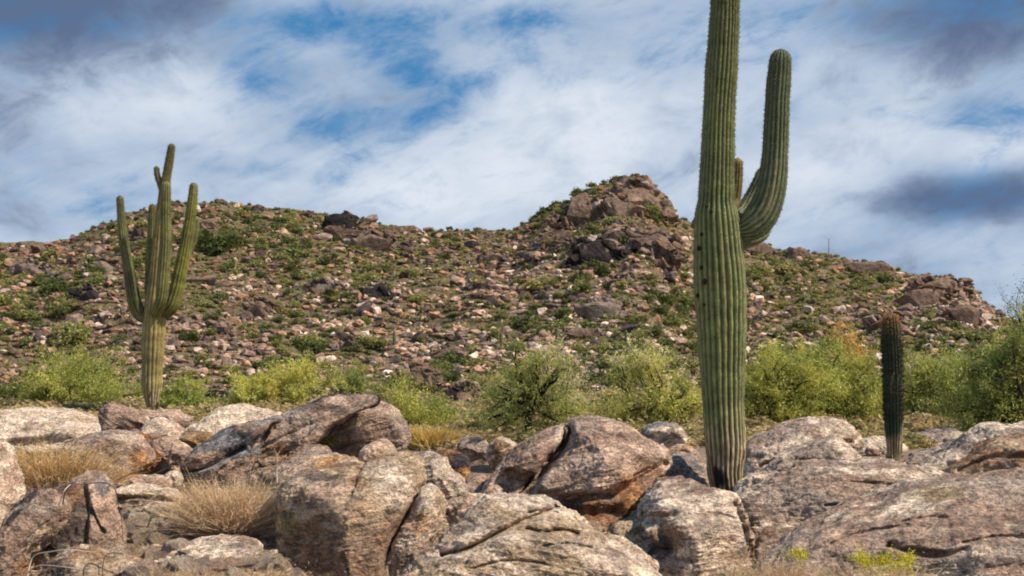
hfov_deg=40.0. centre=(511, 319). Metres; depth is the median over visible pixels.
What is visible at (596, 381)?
hill bush
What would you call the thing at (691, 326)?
hill bush
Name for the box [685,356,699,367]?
hill bush
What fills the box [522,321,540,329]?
hill bush
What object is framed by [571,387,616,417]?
desert shrub
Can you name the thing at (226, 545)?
boulder
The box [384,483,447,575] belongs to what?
boulder
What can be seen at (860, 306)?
rock outcrop
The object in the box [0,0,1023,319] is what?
sky
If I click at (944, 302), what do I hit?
hill boulder
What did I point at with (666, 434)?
boulder
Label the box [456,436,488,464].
boulder
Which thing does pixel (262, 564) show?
stone
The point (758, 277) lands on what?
hill bush
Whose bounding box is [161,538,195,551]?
stone
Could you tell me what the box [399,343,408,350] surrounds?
hill boulder
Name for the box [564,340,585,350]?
hill bush
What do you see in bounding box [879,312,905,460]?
saguaro cactus
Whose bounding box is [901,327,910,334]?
hill boulder
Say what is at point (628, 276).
hill boulder
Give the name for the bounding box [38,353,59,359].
hill bush
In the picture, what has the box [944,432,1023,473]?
boulder
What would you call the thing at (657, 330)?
hill bush
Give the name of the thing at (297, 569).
stone
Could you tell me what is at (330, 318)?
hill boulder
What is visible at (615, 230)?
rock outcrop
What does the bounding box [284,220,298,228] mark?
hill bush
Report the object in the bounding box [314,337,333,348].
hill bush
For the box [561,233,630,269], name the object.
rock outcrop
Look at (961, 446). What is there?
boulder
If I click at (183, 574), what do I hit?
dry grass clump
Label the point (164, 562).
stone
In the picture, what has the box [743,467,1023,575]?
boulder
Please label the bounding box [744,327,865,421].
palo verde
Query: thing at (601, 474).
boulder
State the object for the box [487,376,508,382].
hill bush
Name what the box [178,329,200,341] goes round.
hill bush
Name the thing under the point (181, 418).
boulder
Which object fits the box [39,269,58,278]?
rock outcrop
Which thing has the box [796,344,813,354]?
hill bush
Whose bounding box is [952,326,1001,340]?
hill bush
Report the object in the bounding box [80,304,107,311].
hill bush
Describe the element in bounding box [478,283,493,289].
hill boulder
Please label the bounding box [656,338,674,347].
hill bush
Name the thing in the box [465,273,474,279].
hill boulder
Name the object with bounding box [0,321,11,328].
hill bush
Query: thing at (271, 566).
stone
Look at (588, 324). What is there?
hill bush
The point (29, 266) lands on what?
rock outcrop
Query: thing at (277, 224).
hill bush
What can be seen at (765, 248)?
rock outcrop
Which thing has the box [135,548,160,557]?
stone
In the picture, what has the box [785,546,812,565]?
yellow green plant
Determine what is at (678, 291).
hill bush
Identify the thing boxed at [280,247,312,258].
hill bush
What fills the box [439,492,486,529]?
boulder
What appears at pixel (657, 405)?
palo verde
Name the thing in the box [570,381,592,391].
hill bush
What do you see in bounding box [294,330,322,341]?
hill bush
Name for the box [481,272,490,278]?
hill boulder
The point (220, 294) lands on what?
hill bush
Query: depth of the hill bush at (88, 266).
96.31 m
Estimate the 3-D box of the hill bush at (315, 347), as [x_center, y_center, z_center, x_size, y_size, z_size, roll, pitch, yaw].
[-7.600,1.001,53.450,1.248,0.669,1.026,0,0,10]
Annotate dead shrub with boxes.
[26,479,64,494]
[126,463,286,543]
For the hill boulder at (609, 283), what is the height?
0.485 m
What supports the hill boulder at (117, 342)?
on the hill
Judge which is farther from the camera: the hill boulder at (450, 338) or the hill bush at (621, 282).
the hill bush at (621, 282)
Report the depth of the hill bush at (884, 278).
110.25 m
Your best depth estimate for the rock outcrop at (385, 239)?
113.28 m
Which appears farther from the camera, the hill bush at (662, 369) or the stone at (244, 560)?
the hill bush at (662, 369)
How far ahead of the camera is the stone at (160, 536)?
9.96 m
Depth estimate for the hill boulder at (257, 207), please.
130.72 m
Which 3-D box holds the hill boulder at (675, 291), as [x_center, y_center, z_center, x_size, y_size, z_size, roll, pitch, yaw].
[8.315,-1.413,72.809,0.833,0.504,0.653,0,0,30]
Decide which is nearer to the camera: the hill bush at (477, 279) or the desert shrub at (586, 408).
the desert shrub at (586, 408)
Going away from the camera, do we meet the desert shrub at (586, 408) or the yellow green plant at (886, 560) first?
the yellow green plant at (886, 560)
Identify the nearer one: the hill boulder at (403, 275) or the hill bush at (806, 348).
the hill bush at (806, 348)
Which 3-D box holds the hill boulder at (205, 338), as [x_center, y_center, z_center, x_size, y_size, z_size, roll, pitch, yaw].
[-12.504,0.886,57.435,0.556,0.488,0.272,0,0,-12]
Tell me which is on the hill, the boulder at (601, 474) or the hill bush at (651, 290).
the hill bush at (651, 290)
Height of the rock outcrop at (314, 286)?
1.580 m
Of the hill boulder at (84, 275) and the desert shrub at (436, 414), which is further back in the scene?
the hill boulder at (84, 275)
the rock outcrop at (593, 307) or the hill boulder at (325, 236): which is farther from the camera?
the hill boulder at (325, 236)
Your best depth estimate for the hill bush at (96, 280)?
92.87 m
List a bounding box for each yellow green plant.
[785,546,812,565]
[847,541,918,575]
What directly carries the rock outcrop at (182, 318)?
on the hill
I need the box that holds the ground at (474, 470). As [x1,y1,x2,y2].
[18,444,924,575]
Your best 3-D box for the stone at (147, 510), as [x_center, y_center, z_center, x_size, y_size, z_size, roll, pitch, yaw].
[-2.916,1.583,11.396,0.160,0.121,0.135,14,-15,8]
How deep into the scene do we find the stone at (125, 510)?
11.40 m
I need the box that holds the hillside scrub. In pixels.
[0,173,1019,409]
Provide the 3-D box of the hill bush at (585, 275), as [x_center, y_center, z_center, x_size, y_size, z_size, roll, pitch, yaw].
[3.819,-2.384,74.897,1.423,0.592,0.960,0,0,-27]
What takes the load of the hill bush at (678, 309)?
on the hill
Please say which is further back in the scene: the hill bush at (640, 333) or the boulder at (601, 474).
the hill bush at (640, 333)
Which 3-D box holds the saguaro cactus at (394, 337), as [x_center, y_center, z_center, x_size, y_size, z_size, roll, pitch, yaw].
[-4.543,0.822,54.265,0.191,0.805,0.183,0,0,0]
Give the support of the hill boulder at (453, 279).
on the hill
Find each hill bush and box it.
[0,291,20,305]
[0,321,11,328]
[5,307,41,318]
[13,292,30,299]
[16,334,34,345]
[18,369,46,380]
[19,301,38,307]
[27,256,48,263]
[35,285,50,292]
[36,275,71,292]
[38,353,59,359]
[41,247,59,256]
[41,301,58,310]
[50,318,85,334]
[51,306,73,314]
[56,324,90,342]
[77,364,98,378]
[80,264,95,272]
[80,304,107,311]
[81,262,97,271]
[86,274,104,284]
[92,365,115,376]
[104,333,132,340]
[105,355,125,361]
[111,344,126,355]
[129,240,141,246]
[132,254,143,265]
[133,218,147,227]
[170,368,200,376]
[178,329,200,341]
[188,298,212,305]
[194,229,241,251]
[209,289,231,300]
[220,364,241,371]
[225,231,247,245]
[246,223,268,232]
[246,258,265,266]
[251,359,274,367]
[257,361,279,372]
[258,320,278,328]
[264,355,289,364]
[266,222,284,229]
[267,251,297,262]
[273,306,287,312]
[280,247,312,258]
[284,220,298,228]
[287,242,305,249]
[289,337,303,346]
[292,336,311,348]
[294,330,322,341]
[298,338,327,353]
[302,350,316,361]
[305,312,324,320]
[307,387,321,394]
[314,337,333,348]
[315,254,333,263]
[353,332,374,344]
[356,272,384,280]
[363,335,390,347]
[374,259,396,271]
[401,267,422,274]
[417,394,465,405]
[429,358,446,365]
[430,358,458,370]
[438,349,467,365]
[443,371,460,380]
[463,357,492,365]
[465,342,481,350]
[465,371,483,383]
[469,275,484,284]
[485,331,499,338]
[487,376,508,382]
[494,337,528,353]
[508,314,540,329]
[519,277,552,289]
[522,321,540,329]
[529,327,547,336]
[545,318,568,331]
[552,307,573,316]
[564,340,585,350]
[569,229,586,236]
[570,277,594,292]
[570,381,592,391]
[571,270,591,279]
[578,319,597,327]
[580,371,601,382]
[583,258,602,265]
[586,344,603,351]
[591,359,618,370]
[592,262,608,273]
[592,376,604,384]
[595,363,638,385]
[600,213,624,223]
[609,279,629,286]
[609,373,639,390]
[618,235,629,245]
[623,314,642,323]
[629,325,653,338]
[631,350,670,366]
[635,312,650,322]
[638,201,662,214]
[641,325,667,334]
[645,285,661,294]
[650,304,669,314]
[656,294,676,302]
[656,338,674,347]
[659,366,672,373]
[661,315,686,325]
[661,346,678,354]
[670,359,687,369]
[673,307,688,314]
[674,303,691,313]
[676,287,684,294]
[676,289,694,307]
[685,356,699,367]
[686,322,696,329]
[745,267,763,276]
[746,349,762,357]
[747,271,767,281]
[752,263,772,274]
[757,280,771,291]
[773,258,797,272]
[786,319,807,329]
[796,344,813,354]
[800,321,814,331]
[812,328,863,350]
[868,340,915,355]
[876,273,894,282]
[906,319,944,330]
[914,336,940,350]
[914,339,924,349]
[935,345,956,356]
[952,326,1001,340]
[969,345,986,356]
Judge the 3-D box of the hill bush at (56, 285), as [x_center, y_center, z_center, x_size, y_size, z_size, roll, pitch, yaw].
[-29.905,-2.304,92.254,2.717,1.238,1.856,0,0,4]
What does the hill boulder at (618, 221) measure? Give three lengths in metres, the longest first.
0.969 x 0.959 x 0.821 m
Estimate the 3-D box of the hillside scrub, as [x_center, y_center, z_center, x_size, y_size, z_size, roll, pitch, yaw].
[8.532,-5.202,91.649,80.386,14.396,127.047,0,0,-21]
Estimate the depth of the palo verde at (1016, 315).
31.98 m
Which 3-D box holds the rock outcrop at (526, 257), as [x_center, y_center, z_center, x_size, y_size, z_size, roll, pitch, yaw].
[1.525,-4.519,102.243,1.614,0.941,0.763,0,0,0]
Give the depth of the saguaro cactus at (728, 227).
12.87 m
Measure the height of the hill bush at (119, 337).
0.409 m
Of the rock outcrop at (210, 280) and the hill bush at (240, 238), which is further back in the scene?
the hill bush at (240, 238)
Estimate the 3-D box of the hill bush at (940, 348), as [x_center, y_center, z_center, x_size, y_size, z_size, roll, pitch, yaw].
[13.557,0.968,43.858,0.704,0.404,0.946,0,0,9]
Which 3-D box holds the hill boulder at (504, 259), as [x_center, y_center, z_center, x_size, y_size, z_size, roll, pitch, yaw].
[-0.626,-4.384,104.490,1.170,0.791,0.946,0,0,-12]
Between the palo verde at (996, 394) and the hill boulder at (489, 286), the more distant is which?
the hill boulder at (489, 286)
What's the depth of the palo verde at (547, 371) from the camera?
24.98 m
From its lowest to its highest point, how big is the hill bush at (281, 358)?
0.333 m
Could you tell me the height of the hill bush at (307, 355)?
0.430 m
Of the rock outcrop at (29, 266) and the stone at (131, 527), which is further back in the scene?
the rock outcrop at (29, 266)
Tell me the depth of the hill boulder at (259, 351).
48.61 m
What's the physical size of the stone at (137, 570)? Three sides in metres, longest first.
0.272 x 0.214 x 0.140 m
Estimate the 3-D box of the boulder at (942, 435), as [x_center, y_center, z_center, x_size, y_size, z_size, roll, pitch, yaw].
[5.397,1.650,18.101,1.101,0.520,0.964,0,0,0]
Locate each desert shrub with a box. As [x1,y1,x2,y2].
[0,336,164,404]
[0,370,37,399]
[158,365,230,407]
[222,349,347,405]
[321,352,381,393]
[372,363,485,426]
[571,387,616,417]
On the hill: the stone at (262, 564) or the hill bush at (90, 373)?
the hill bush at (90, 373)
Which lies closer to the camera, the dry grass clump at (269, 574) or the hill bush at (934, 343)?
the dry grass clump at (269, 574)
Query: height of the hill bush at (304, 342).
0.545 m
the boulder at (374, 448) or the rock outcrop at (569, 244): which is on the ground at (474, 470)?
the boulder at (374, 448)
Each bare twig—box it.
[25,565,98,575]
[27,549,94,575]
[62,482,122,540]
[83,563,114,575]
[102,552,122,575]
[274,448,277,483]
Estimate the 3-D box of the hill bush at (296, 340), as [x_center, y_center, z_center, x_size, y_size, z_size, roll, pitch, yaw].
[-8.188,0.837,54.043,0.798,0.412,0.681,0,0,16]
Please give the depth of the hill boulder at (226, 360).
36.19 m
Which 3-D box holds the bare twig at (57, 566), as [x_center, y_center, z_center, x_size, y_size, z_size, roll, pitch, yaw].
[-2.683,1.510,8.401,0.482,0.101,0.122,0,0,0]
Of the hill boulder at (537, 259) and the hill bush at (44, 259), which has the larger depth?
the hill bush at (44, 259)
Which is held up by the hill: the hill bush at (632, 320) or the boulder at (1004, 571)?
the hill bush at (632, 320)
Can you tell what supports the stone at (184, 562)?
on the ground at (474, 470)
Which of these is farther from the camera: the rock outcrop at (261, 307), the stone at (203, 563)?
the rock outcrop at (261, 307)
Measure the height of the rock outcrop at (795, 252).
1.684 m
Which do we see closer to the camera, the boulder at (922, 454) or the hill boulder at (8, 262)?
the boulder at (922, 454)
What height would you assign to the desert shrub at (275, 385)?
1.697 m
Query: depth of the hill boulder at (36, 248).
131.21 m
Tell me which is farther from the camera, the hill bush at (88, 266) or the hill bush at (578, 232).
the hill bush at (578, 232)
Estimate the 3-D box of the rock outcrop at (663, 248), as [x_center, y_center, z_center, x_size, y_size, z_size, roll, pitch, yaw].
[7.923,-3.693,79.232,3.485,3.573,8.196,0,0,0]
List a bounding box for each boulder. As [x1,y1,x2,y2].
[0,407,100,455]
[0,440,25,526]
[0,488,71,575]
[4,258,19,266]
[4,270,12,277]
[5,319,22,327]
[30,245,40,251]
[33,331,42,341]
[34,469,126,570]
[39,544,142,575]
[61,429,155,488]
[64,313,83,321]
[65,256,75,264]
[82,272,91,277]
[88,235,95,241]
[90,245,102,254]
[91,307,103,313]
[98,402,149,431]
[100,310,111,316]
[107,274,117,280]
[113,339,124,345]
[116,474,172,487]
[116,483,183,512]
[130,246,139,252]
[131,229,142,237]
[138,432,170,474]
[139,409,194,428]
[140,417,185,438]
[152,437,192,470]
[154,534,262,561]
[164,470,183,487]
[167,339,177,346]
[172,223,182,229]
[176,415,282,494]
[178,429,212,447]
[181,321,188,327]
[186,403,281,434]
[201,336,211,341]
[215,321,226,327]
[221,357,229,364]
[229,316,240,324]
[240,311,253,320]
[241,256,255,262]
[243,444,332,492]
[250,204,264,213]
[254,393,380,469]
[255,349,264,355]
[267,258,286,267]
[275,449,426,575]
[276,452,364,486]
[290,329,299,334]
[295,295,303,301]
[312,233,332,240]
[318,401,411,457]
[325,316,334,320]
[335,332,350,340]
[342,336,353,341]
[342,339,352,346]
[346,251,353,258]
[355,301,372,315]
[358,438,396,462]
[361,214,377,224]
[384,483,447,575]
[388,355,400,363]
[395,492,661,575]
[398,272,408,278]
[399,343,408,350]
[411,332,428,341]
[416,451,468,512]
[437,449,470,480]
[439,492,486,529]
[446,335,453,340]
[450,275,459,286]
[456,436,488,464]
[464,240,479,248]
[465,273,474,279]
[465,473,489,492]
[472,282,482,289]
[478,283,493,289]
[480,423,564,494]
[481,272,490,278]
[484,232,491,239]
[485,436,516,468]
[487,295,498,305]
[499,256,511,261]
[522,415,672,534]
[533,256,541,261]
[545,303,559,308]
[575,264,581,269]
[589,339,600,345]
[607,280,618,285]
[607,534,659,569]
[609,519,648,546]
[611,218,623,225]
[619,324,637,332]
[625,274,632,281]
[637,475,755,575]
[641,421,687,448]
[664,451,709,486]
[665,272,675,284]
[667,444,701,459]
[672,288,677,295]
[733,470,778,491]
[734,457,951,558]
[743,416,863,477]
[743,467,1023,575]
[752,315,761,320]
[760,436,861,471]
[763,291,773,298]
[855,436,908,450]
[896,303,913,311]
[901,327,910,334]
[902,440,953,462]
[912,426,962,444]
[915,421,1023,471]
[935,327,949,330]
[942,299,954,304]
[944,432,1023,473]
[965,565,1023,575]
[982,313,992,319]
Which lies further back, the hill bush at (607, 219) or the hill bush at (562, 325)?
the hill bush at (607, 219)
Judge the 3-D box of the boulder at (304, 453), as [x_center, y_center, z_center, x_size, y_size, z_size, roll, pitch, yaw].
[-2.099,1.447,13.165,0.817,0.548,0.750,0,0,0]
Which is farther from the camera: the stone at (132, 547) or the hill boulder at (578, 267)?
the hill boulder at (578, 267)
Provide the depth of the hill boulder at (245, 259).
104.79 m
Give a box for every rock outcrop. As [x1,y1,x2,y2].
[12,257,48,275]
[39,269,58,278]
[52,271,74,281]
[66,284,113,301]
[82,255,120,272]
[169,314,197,324]
[170,275,217,285]
[199,217,221,228]
[201,327,221,333]
[202,390,231,400]
[238,295,280,318]
[302,275,354,293]
[320,210,361,229]
[323,225,371,239]
[341,228,398,251]
[359,283,394,300]
[384,361,443,393]
[387,225,421,232]
[421,309,440,315]
[431,343,466,358]
[444,378,488,403]
[473,227,487,232]
[476,250,509,263]
[509,309,526,316]
[522,252,532,262]
[530,267,555,275]
[534,288,566,298]
[536,226,579,241]
[545,192,602,230]
[558,328,612,341]
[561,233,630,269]
[564,235,586,255]
[573,297,627,319]
[598,192,646,219]
[599,175,670,220]
[603,223,634,240]
[619,225,688,275]
[667,209,681,232]
[744,242,777,256]
[778,247,812,259]
[848,260,891,274]
[853,303,872,310]
[862,308,910,333]
[894,287,952,306]
[903,275,976,299]
[941,303,983,327]
[961,323,972,330]
[978,304,991,313]
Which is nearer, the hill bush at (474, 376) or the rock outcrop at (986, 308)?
the hill bush at (474, 376)
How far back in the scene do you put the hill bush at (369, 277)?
100.34 m
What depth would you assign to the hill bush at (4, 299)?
84.70 m
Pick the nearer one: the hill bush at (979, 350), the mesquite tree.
the mesquite tree
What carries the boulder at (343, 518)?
on the ground at (474, 470)
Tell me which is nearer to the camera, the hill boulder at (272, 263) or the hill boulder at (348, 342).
the hill boulder at (348, 342)
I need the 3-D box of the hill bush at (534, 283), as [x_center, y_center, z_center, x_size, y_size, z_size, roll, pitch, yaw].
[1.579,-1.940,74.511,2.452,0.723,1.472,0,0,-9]
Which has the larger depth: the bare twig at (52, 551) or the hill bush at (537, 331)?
the hill bush at (537, 331)
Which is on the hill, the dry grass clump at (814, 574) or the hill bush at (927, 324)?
the hill bush at (927, 324)
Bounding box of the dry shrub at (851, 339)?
[821,315,880,375]
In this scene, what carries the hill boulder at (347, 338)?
on the hill
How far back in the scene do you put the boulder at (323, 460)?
11.54 m
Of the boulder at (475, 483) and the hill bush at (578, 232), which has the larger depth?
the hill bush at (578, 232)
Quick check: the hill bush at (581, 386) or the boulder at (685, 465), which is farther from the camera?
the hill bush at (581, 386)
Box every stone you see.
[111,547,131,555]
[114,565,131,575]
[119,508,134,518]
[119,565,150,575]
[123,509,135,519]
[123,518,131,523]
[125,522,136,532]
[127,527,149,536]
[127,543,142,553]
[129,534,147,543]
[131,512,151,526]
[132,559,160,572]
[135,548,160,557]
[142,551,168,560]
[143,507,158,517]
[143,551,153,559]
[146,532,169,545]
[146,538,160,544]
[149,518,158,527]
[152,566,164,573]
[152,569,170,575]
[156,526,179,535]
[158,522,170,527]
[160,559,171,566]
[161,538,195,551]
[165,556,198,575]
[177,550,188,553]
[192,557,210,575]
[210,556,238,573]
[227,567,244,575]
[235,561,256,568]
[237,557,258,570]
[250,557,273,571]
[265,563,276,570]
[272,558,286,571]
[283,567,306,575]
[864,447,881,455]
[906,459,921,463]
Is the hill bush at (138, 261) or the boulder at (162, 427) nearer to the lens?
the boulder at (162, 427)
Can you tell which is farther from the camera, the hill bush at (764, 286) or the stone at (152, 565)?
the hill bush at (764, 286)
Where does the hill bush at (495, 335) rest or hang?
on the hill
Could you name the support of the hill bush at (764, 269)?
on the hill
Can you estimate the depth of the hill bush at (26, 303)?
84.23 m
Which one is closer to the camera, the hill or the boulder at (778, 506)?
the boulder at (778, 506)
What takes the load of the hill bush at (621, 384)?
on the hill
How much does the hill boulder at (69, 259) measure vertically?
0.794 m
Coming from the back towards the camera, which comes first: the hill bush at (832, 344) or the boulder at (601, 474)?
the hill bush at (832, 344)
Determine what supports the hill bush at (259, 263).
on the hill
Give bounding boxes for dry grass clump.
[8,426,153,492]
[124,560,239,575]
[222,558,330,575]
[406,421,476,450]
[680,539,843,575]
[771,553,873,575]
[838,552,961,575]
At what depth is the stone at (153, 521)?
10.80 m
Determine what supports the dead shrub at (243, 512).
on the ground at (474, 470)
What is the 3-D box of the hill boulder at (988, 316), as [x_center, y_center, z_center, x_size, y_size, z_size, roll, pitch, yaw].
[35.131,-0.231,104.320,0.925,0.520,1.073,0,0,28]
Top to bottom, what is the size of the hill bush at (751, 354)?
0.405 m
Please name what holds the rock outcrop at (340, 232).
on the hill
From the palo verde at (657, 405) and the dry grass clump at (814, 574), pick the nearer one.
the dry grass clump at (814, 574)
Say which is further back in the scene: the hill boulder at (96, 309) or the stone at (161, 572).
the hill boulder at (96, 309)
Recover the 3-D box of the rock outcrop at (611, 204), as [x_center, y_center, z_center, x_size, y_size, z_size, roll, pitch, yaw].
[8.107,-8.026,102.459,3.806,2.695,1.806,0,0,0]
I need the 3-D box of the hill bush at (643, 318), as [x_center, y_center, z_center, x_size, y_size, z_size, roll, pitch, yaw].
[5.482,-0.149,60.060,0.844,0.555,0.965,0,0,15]
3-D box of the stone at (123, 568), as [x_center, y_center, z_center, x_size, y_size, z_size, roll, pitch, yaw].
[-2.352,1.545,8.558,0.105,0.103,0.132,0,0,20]
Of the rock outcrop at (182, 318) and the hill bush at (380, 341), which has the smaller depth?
the hill bush at (380, 341)
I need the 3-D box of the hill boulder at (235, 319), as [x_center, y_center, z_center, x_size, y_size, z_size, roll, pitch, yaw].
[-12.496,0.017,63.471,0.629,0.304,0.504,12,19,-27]
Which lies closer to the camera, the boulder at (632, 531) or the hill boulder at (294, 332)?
the boulder at (632, 531)
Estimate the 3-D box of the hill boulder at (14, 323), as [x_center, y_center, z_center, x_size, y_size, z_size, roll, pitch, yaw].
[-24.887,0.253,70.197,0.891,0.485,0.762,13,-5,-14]
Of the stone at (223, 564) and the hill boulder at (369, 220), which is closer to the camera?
the stone at (223, 564)
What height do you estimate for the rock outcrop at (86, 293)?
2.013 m
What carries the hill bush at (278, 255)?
on the hill
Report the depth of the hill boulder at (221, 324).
59.79 m
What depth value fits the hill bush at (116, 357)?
41.03 m
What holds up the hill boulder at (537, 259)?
on the hill
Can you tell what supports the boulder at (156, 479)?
on the ground at (474, 470)
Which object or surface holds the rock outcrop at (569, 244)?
on the hill
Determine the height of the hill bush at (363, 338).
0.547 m
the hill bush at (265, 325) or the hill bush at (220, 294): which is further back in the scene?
the hill bush at (220, 294)
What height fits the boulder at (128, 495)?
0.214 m
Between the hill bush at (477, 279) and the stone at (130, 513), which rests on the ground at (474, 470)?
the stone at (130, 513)
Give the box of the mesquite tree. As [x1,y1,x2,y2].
[463,335,587,432]
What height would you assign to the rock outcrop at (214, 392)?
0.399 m
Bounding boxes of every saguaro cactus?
[115,143,199,410]
[392,331,395,344]
[499,332,502,345]
[555,327,557,344]
[624,330,627,348]
[690,0,792,491]
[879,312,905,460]
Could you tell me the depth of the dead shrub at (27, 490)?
11.41 m
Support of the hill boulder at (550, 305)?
on the hill
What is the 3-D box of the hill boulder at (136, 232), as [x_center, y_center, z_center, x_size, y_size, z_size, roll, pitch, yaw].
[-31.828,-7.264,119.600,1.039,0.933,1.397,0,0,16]
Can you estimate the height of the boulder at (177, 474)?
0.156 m
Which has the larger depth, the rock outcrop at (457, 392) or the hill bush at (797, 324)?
the hill bush at (797, 324)
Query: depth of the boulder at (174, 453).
13.62 m
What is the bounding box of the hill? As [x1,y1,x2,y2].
[0,175,1017,392]
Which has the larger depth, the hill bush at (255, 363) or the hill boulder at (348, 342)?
the hill boulder at (348, 342)
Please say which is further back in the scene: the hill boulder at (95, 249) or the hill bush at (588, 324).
the hill boulder at (95, 249)
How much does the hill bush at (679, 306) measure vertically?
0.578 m
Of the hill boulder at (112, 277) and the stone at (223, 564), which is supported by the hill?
the hill boulder at (112, 277)
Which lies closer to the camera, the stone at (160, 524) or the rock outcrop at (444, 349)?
the stone at (160, 524)
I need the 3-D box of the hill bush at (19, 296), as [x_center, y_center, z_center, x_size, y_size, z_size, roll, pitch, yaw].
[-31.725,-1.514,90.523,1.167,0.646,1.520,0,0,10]
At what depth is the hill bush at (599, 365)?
36.33 m
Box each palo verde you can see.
[509,319,601,404]
[574,330,702,425]
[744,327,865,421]
[789,331,914,421]
[880,333,983,419]
[916,300,1023,431]
[988,273,1023,347]
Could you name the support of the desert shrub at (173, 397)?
on the hill
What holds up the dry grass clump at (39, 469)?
on the ground at (474, 470)
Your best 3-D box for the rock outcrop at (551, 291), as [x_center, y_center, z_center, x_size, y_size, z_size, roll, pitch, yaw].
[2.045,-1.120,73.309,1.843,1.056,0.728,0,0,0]
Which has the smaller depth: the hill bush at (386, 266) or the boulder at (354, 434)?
the boulder at (354, 434)
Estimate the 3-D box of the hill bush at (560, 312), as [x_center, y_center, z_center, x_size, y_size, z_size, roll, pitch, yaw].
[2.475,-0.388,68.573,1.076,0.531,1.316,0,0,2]
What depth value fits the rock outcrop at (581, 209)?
103.49 m
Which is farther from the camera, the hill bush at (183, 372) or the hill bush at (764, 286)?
the hill bush at (764, 286)
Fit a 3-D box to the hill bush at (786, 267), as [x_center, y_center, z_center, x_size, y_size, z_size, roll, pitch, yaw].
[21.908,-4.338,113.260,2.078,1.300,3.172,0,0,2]
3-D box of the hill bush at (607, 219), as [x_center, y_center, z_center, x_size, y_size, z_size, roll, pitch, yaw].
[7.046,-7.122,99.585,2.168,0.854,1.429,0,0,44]
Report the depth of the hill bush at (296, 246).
108.31 m
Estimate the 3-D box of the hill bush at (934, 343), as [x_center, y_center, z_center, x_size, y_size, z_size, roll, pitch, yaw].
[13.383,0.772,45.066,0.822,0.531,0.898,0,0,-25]
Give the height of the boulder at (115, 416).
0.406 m
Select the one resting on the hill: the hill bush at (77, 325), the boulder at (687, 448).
the hill bush at (77, 325)
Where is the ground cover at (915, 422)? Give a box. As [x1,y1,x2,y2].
[0,386,1012,450]
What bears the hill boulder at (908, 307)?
on the hill
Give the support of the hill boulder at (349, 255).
on the hill
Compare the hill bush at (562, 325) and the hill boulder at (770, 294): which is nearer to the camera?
the hill bush at (562, 325)
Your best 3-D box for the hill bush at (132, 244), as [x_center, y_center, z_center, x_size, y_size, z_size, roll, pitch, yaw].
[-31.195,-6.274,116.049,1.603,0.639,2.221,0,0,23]
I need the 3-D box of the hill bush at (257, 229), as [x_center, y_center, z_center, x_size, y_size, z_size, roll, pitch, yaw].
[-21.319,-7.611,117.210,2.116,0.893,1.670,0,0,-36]
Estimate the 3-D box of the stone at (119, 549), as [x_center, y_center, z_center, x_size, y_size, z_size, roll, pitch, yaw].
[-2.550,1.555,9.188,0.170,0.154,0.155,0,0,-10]
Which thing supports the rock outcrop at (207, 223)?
on the hill
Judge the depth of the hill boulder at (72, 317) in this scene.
67.04 m
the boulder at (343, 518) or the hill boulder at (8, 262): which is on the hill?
the hill boulder at (8, 262)
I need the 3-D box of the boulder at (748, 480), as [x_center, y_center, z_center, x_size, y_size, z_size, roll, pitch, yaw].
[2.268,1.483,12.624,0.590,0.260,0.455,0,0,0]
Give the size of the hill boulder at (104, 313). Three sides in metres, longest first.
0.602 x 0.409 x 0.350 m
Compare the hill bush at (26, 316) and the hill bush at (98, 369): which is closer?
the hill bush at (98, 369)
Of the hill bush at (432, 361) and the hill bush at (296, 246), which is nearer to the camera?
the hill bush at (432, 361)
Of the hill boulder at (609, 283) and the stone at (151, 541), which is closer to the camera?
the stone at (151, 541)
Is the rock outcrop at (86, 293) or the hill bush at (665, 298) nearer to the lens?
the hill bush at (665, 298)
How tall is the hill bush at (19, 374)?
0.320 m
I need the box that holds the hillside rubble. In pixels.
[0,174,1020,409]
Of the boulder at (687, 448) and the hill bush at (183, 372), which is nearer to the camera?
the boulder at (687, 448)
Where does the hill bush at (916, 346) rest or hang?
on the hill
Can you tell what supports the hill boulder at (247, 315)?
on the hill
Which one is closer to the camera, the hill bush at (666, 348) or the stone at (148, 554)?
the stone at (148, 554)
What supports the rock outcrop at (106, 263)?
on the hill
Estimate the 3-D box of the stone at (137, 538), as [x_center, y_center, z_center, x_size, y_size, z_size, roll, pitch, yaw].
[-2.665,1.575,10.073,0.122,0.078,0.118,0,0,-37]
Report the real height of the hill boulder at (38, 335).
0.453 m
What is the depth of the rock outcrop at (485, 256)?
104.75 m
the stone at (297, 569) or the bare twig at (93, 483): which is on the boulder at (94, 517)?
the bare twig at (93, 483)
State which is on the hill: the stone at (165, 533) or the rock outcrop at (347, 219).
the rock outcrop at (347, 219)
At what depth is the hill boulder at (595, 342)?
54.46 m
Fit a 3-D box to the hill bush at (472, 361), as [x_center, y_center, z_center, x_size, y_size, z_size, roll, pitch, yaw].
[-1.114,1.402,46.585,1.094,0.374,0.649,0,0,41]
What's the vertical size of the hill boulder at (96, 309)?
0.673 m
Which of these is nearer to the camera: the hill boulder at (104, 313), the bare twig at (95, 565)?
the bare twig at (95, 565)
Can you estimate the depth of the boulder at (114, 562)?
8.71 m
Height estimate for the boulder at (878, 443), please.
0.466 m
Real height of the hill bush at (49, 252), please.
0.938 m
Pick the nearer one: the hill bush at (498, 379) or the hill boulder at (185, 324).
the hill bush at (498, 379)
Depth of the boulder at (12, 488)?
10.46 m
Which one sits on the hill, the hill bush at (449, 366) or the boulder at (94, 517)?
the hill bush at (449, 366)
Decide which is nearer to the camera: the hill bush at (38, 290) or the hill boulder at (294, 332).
the hill boulder at (294, 332)

